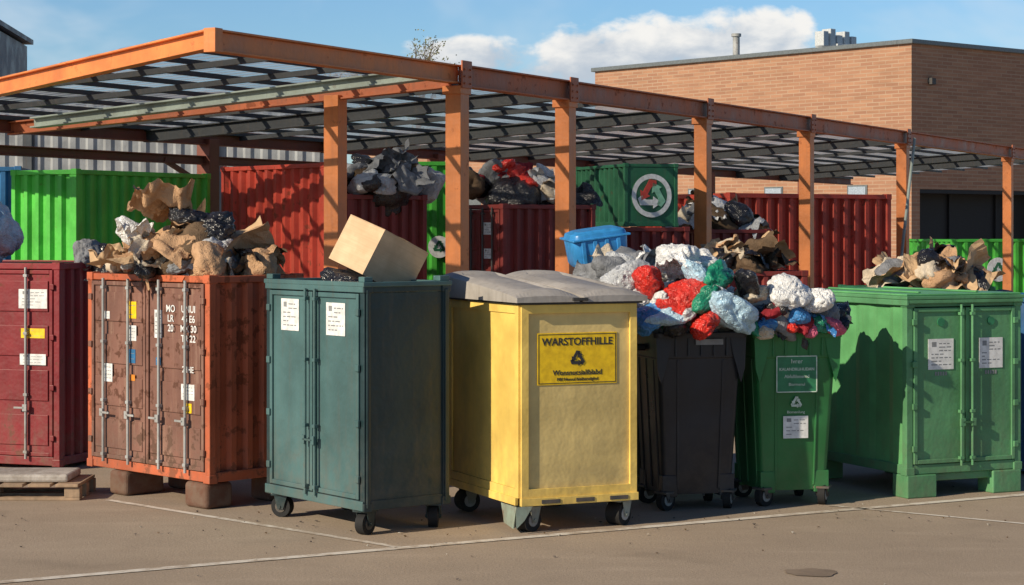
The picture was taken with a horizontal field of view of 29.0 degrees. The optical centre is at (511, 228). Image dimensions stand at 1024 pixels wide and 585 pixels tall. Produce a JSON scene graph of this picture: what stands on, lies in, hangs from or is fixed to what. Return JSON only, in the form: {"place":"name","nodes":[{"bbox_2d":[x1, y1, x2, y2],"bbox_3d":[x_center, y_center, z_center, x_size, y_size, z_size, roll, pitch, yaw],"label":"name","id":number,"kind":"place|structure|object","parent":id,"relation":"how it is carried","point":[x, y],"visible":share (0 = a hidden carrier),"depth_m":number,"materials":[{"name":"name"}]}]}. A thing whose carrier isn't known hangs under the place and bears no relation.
{"place":"outdoors","nodes":[
{"label":"outdoors","id":0,"kind":"place"},
{"bbox_2d":[0,20,323,210],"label":"metal warehouse","id":1,"kind":"structure","parent":0,"point":[13,50],"depth_m":34.36,"materials":[{"name":"white metal"}]},
{"bbox_2d":[0,438,1023,584],"bbox_3d":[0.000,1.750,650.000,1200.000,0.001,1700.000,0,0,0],"label":"ground","id":2,"kind":"structure","parent":0,"point":[95,531],"depth_m":11.04,"materials":[{"name":"grey asphalt"}]},
{"bbox_2d":[0,166,28,259],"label":"shipping container","id":3,"kind":"object","parent":2,"relation":"on","point":[5,188],"visible":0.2,"depth_m":19.49,"materials":[{"name":"blue metal"}]},
{"bbox_2d":[0,260,90,466],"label":"shipping container","id":4,"kind":"object","parent":2,"relation":"on","point":[43,362],"visible":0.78,"depth_m":14.41,"materials":[{"name":"metal"}]},
{"bbox_2d":[0,202,23,262],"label":"garbage bag","id":5,"kind":"object","parent":4,"relation":"on","point":[11,234],"visible":1,"depth_m":14.72,"materials":[{"name":"blue plastic"}]},
{"bbox_2d":[0,270,53,456],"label":"doors","id":6,"kind":"structure","parent":4,"relation":"in","point":[40,378],"depth_m":14.40,"materials":[{"name":"paint"}]},
{"bbox_2d":[71,238,107,271],"bbox_3d":[-3.118,0.203,14.744,0.314,0.263,0.291,0,0,0],"label":"garbage bag","id":7,"kind":"object","parent":4,"relation":"on","point":[81,248],"visible":0.54,"depth_m":14.67,"materials":[{"name":"grey plastic"}]},
{"bbox_2d":[0,474,95,500],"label":"wooden pallet","id":8,"kind":"object","parent":2,"relation":"on","point":[77,488],"visible":0.8,"depth_m":12.83,"materials":[{"name":"brown wood"}]},
{"bbox_2d":[0,468,80,481],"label":"timber board","id":9,"kind":"object","parent":8,"relation":"on","point":[37,474],"visible":1,"depth_m":12.81,"materials":[{"name":"beige wood"}]},
{"bbox_2d":[10,169,210,259],"bbox_3d":[-3.824,0.595,19.036,0.812,2.279,1.942,0,0,30],"label":"shipping container","id":10,"kind":"object","parent":2,"relation":"on","point":[56,214],"visible":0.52,"depth_m":18.31,"materials":[{"name":"green metal"}]},
{"bbox_2d":[87,272,303,508],"bbox_3d":[-2.111,1.020,13.028,1.372,1.460,0.792,0,0,45],"label":"shipping container","id":11,"kind":"object","parent":2,"relation":"on","point":[177,384],"visible":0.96,"depth_m":12.61,"materials":[{"name":"orange metal"}]},
{"bbox_2d":[88,280,204,471],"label":"doors","id":12,"kind":"structure","parent":11,"relation":"in","point":[142,391],"depth_m":12.76,"materials":[{"name":"orange paint"}]},
{"bbox_2d":[85,175,290,295],"bbox_3d":[-2.196,0.158,13.008,1.530,1.000,1.128,0,0,15],"label":"garbage pile","id":13,"kind":"object","parent":11,"relation":"in","point":[190,241],"visible":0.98,"depth_m":12.68,"materials":[{"name":"brown paper"}]},
{"bbox_2d":[107,499,400,547],"bbox_3d":[-1.610,1.746,11.805,2.737,0.001,0.050,0,0,44],"label":"road marking","id":14,"kind":"object","parent":2,"relation":"on","point":[352,539],"visible":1,"depth_m":11.69,"materials":[{"name":"white paint"}]},
{"bbox_2d":[220,162,323,277],"bbox_3d":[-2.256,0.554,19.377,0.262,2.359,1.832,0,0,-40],"label":"shipping container","id":15,"kind":"object","parent":2,"relation":"on","point":[286,201],"visible":0.25,"depth_m":19.13,"materials":[{"name":"red metal"}]},
{"bbox_2d":[264,274,451,534],"bbox_3d":[-0.943,1.012,11.827,0.662,1.474,1.094,0,0,-38],"label":"waste container","id":16,"kind":"object","parent":2,"relation":"on","point":[357,410],"visible":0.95,"depth_m":11.50,"materials":[{"name":"teal metal"}]},
{"bbox_2d":[266,290,359,499],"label":"doors","id":17,"kind":"structure","parent":16,"relation":"in","point":[338,364],"depth_m":11.62,"materials":[{"name":"blue paint"}]},
{"bbox_2d":[318,267,418,293],"bbox_3d":[-0.803,0.374,11.897,0.479,0.286,0.849,0,0,29],"label":"garbage bag","id":18,"kind":"object","parent":16,"relation":"in","point":[335,274],"visible":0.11,"depth_m":11.68,"materials":[{"name":"black plastic"}]},
{"bbox_2d":[329,214,428,281],"bbox_3d":[-0.798,0.161,11.870,0.380,0.298,0.366,30,-5,-42],"label":"cardboard box","id":19,"kind":"object","parent":18,"relation":"on","point":[368,249],"visible":0.91,"depth_m":11.73,"materials":[{"name":"beige cardboard"}]},
{"bbox_2d":[347,194,427,279],"bbox_3d":[-1.678,0.702,19.660,0.962,2.064,1.512,0,0,-40],"label":"shipping container","id":20,"kind":"object","parent":2,"relation":"on","point":[408,222],"visible":0.17,"depth_m":19.23,"materials":[{"name":"red metal"}]},
{"bbox_2d":[347,138,444,216],"bbox_3d":[-1.236,-0.445,19.334,1.165,0.886,1.165,0,0,0],"label":"garbage pile","id":21,"kind":"object","parent":20,"relation":"in","point":[391,181],"visible":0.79,"depth_m":19.03,"materials":[{"name":"grey plastic"}]},
{"bbox_2d":[324,29,459,160],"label":"tree","id":22,"kind":"object","parent":2,"relation":"on","point":[429,57],"visible":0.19,"depth_m":52.43,"materials":[{"name":"green plant"}]},
{"bbox_2d":[419,162,444,279],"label":"shipping container","id":23,"kind":"object","parent":2,"relation":"on","point":[436,236],"visible":0.09,"depth_m":21.56,"materials":[{"name":"green metal"}]},
{"bbox_2d":[359,122,594,204],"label":"brick annex","id":24,"kind":"object","parent":2,"relation":"on","point":[476,166],"visible":0.06,"depth_m":75.94,"materials":[{"name":"brick"}]},
{"bbox_2d":[2,486,1007,584],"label":"litter","id":25,"kind":"object","parent":2,"relation":"on","point":[543,532],"visible":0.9,"depth_m":11.61,"materials":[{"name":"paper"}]},
{"bbox_2d":[0,27,1023,291],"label":"shelter","id":26,"kind":"object","parent":2,"relation":"on","point":[454,145],"visible":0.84,"depth_m":19.91,"materials":[{"name":"orange metal"}]},
{"bbox_2d":[0,493,1023,582],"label":"road marking","id":27,"kind":"object","parent":2,"relation":"on","point":[356,551],"visible":1,"depth_m":11.05,"materials":[{"name":"white paint"}]},
{"bbox_2d":[469,204,595,274],"bbox_3d":[0.121,0.745,20.166,1.202,1.979,0.862,0,0,-35],"label":"shipping container","id":28,"kind":"object","parent":2,"relation":"on","point":[505,239],"visible":0.28,"depth_m":19.74,"materials":[{"name":"metal"}]},
{"bbox_2d":[469,209,499,272],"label":"doors","id":29,"kind":"structure","parent":28,"relation":"in","point":[476,217],"depth_m":19.76,"materials":[{"name":"red metal"}]},
{"bbox_2d":[469,158,602,228],"bbox_3d":[0.126,-0.272,20.186,1.468,0.874,1.015,0,0,-28],"label":"garbage pile","id":30,"kind":"object","parent":28,"relation":"in","point":[496,181],"visible":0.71,"depth_m":19.93,"materials":[{"name":"black plastic"}]},
{"bbox_2d":[445,270,647,531],"bbox_3d":[0.178,1.007,11.999,0.845,1.485,1.185,0,0,-24],"label":"waste container","id":31,"kind":"object","parent":2,"relation":"on","point":[542,387],"visible":1,"depth_m":11.58,"materials":[{"name":"paint"}]},
{"bbox_2d":[622,227,689,250],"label":"shipping container","id":32,"kind":"object","parent":2,"relation":"on","point":[638,237],"visible":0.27,"depth_m":21.09,"materials":[{"name":"red metal"}]},
{"bbox_2d":[576,163,678,226],"bbox_3d":[1.246,-0.355,21.766,0.632,0.679,1.427,0,0,-20],"label":"shipping container","id":33,"kind":"object","parent":32,"relation":"on","point":[637,195],"visible":0.88,"depth_m":21.16,"materials":[{"name":"green metal"}]},
{"bbox_2d":[637,331,746,510],"bbox_3d":[1.091,1.195,12.519,0.645,1.108,0.582,0,0,-15],"label":"wheeled bin","id":34,"kind":"object","parent":2,"relation":"on","point":[687,386],"visible":0.89,"depth_m":12.31,"materials":[{"name":"black plastic"}]},
{"bbox_2d":[600,243,758,340],"bbox_3d":[1.082,0.502,12.407,1.054,0.825,0.914,0,0,39],"label":"garbage pile","id":35,"kind":"object","parent":34,"relation":"on","point":[697,300],"visible":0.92,"depth_m":12.13,"materials":[{"name":"multicoloured plastic"}]},
{"bbox_2d":[681,229,770,245],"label":"shipping container","id":36,"kind":"object","parent":2,"relation":"on","point":[745,236],"visible":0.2,"depth_m":22.88,"materials":[{"name":"red metal"}]},
{"bbox_2d":[662,190,771,236],"bbox_3d":[2.407,-0.052,23.321,1.321,0.809,1.001,0,0,0],"label":"garbage pile","id":37,"kind":"object","parent":36,"relation":"in","point":[733,214],"visible":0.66,"depth_m":23.05,"materials":[{"name":"black plastic"}]},
{"bbox_2d":[654,192,891,287],"bbox_3d":[3.501,0.629,27.640,2.762,2.209,2.212,0,0,-30],"label":"shipping container","id":38,"kind":"object","parent":2,"relation":"on","point":[852,235],"visible":0.31,"depth_m":26.92,"materials":[{"name":"red metal"}]},
{"bbox_2d":[734,332,841,505],"bbox_3d":[1.720,1.200,12.746,0.625,1.098,0.662,0,0,-12],"label":"wheeled bin","id":39,"kind":"object","parent":2,"relation":"on","point":[783,412],"visible":0.97,"depth_m":12.49,"materials":[{"name":"green plastic"}]},
{"bbox_2d":[734,272,852,346],"bbox_3d":[1.791,0.602,12.660,0.819,0.655,0.885,0,0,0],"label":"garbage pile","id":40,"kind":"object","parent":39,"relation":"on","point":[788,306],"visible":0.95,"depth_m":12.31,"materials":[{"name":"multicoloured plastic"}]},
{"bbox_2d":[595,44,1023,258],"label":"walls","id":41,"kind":"structure","parent":2,"relation":"on","point":[974,95],"depth_m":62.42,"materials":[{"name":"beige brick"}]},
{"bbox_2d":[688,185,867,193],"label":"window","id":42,"kind":"structure","parent":41,"relation":"attached to","point":[857,189],"depth_m":61.80,"materials":[{"name":"glass"}]},
{"bbox_2d":[591,39,1023,71],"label":"parapet cap","id":43,"kind":"object","parent":41,"relation":"on","point":[848,46],"visible":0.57,"depth_m":63.08,"materials":[{"name":"metal"}]},
{"bbox_2d":[731,33,740,54],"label":"roof vent","id":44,"kind":"object","parent":43,"relation":"on","point":[736,43],"visible":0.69,"depth_m":67.53,"materials":[{"name":"metal"}]},
{"bbox_2d":[815,29,855,46],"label":"roof ventilation unit","id":45,"kind":"object","parent":43,"relation":"on","point":[827,37],"visible":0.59,"depth_m":66.92,"materials":[{"name":"white metal"}]},
{"bbox_2d":[928,77,935,84],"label":"wall lamp","id":46,"kind":"object","parent":41,"relation":"attached to","point":[931,81],"visible":1,"depth_m":60.47,"materials":[{"name":"metal"}]},
{"bbox_2d":[785,568,836,576],"bbox_3d":[1.519,1.746,10.061,0.263,0.001,0.248,0,0,0],"label":"pavement patch","id":47,"kind":"object","parent":2,"relation":"on","point":[814,572],"visible":1,"depth_m":10.05,"materials":[{"name":"beige concrete"}]},
{"bbox_2d":[824,286,1023,498],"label":"waste container","id":48,"kind":"object","parent":2,"relation":"on","point":[926,390],"visible":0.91,"depth_m":13.06,"materials":[{"name":"green metal"}]},
{"bbox_2d":[912,306,1018,464],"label":"doors","id":49,"kind":"structure","parent":48,"relation":"in","point":[936,399],"depth_m":13.00,"materials":[{"name":"green paint"}]},
{"bbox_2d":[828,505,1023,523],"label":"road marking","id":50,"kind":"object","parent":2,"relation":"on","point":[929,514],"visible":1,"depth_m":12.09,"materials":[{"name":"white paint"}]},
{"bbox_2d":[909,239,1023,292],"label":"shipping container","id":51,"kind":"object","parent":2,"relation":"on","point":[994,263],"visible":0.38,"depth_m":36.27,"materials":[{"name":"green metal"}]},
{"bbox_2d":[920,189,1023,238],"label":"loading bay","id":52,"kind":"object","parent":2,"relation":"on","point":[961,214],"visible":0.42,"depth_m":63.05,"materials":[{"name":"black metal"}]},
{"bbox_2d":[0,0,1023,163],"label":"sky","id":53,"kind":"structure","parent":0,"point":[561,39],"materials":[{"name":"blue"}]},
{"bbox_2d":[637,408,640,483],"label":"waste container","id":54,"kind":"object","parent":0,"point":[638,461],"depth_m":13.37,"materials":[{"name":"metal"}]},
{"bbox_2d":[572,243,674,282],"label":"garbage pile","id":55,"kind":"object","parent":54,"relation":"in","point":[605,259],"visible":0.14,"depth_m":13.40,"materials":[{"name":"grey plastic"}]},
{"bbox_2d":[560,225,630,266],"bbox_3d":[0.590,0.125,13.899,0.420,0.250,0.347,-8,6,-14],"label":"plastic crate","id":56,"kind":"object","parent":55,"relation":"on","point":[580,245],"visible":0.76,"depth_m":13.75,"materials":[{"name":"blue plastic"}]},
{"bbox_2d":[725,270,807,293],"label":"waste container","id":57,"kind":"object","parent":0,"point":[764,278],"visible":0.17,"depth_m":18.15,"materials":[{"name":"red metal"}]},
{"bbox_2d":[699,228,799,273],"bbox_3d":[2.198,0.365,18.548,0.983,0.737,0.982,0,0,0],"label":"garbage pile","id":58,"kind":"object","parent":57,"relation":"in","point":[768,251],"visible":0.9,"depth_m":18.27,"materials":[{"name":"brown paper"}]},
{"bbox_2d":[838,285,995,290],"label":"waste container","id":59,"kind":"object","parent":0,"point":[992,288],"visible":0.16,"depth_m":19.55,"materials":[{"name":"metal"}]},
{"bbox_2d":[862,238,1005,291],"bbox_3d":[4.255,0.524,19.606,1.552,0.860,1.200,0,0,16],"label":"garbage pile","id":60,"kind":"object","parent":59,"relation":"in","point":[943,266],"visible":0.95,"depth_m":19.33,"materials":[{"name":"brown paper"}]},
{"bbox_2d":[1021,293,1023,470],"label":"waste container","id":61,"kind":"object","parent":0,"point":[1022,384],"depth_m":14.13,"materials":[{"name":"metal"}]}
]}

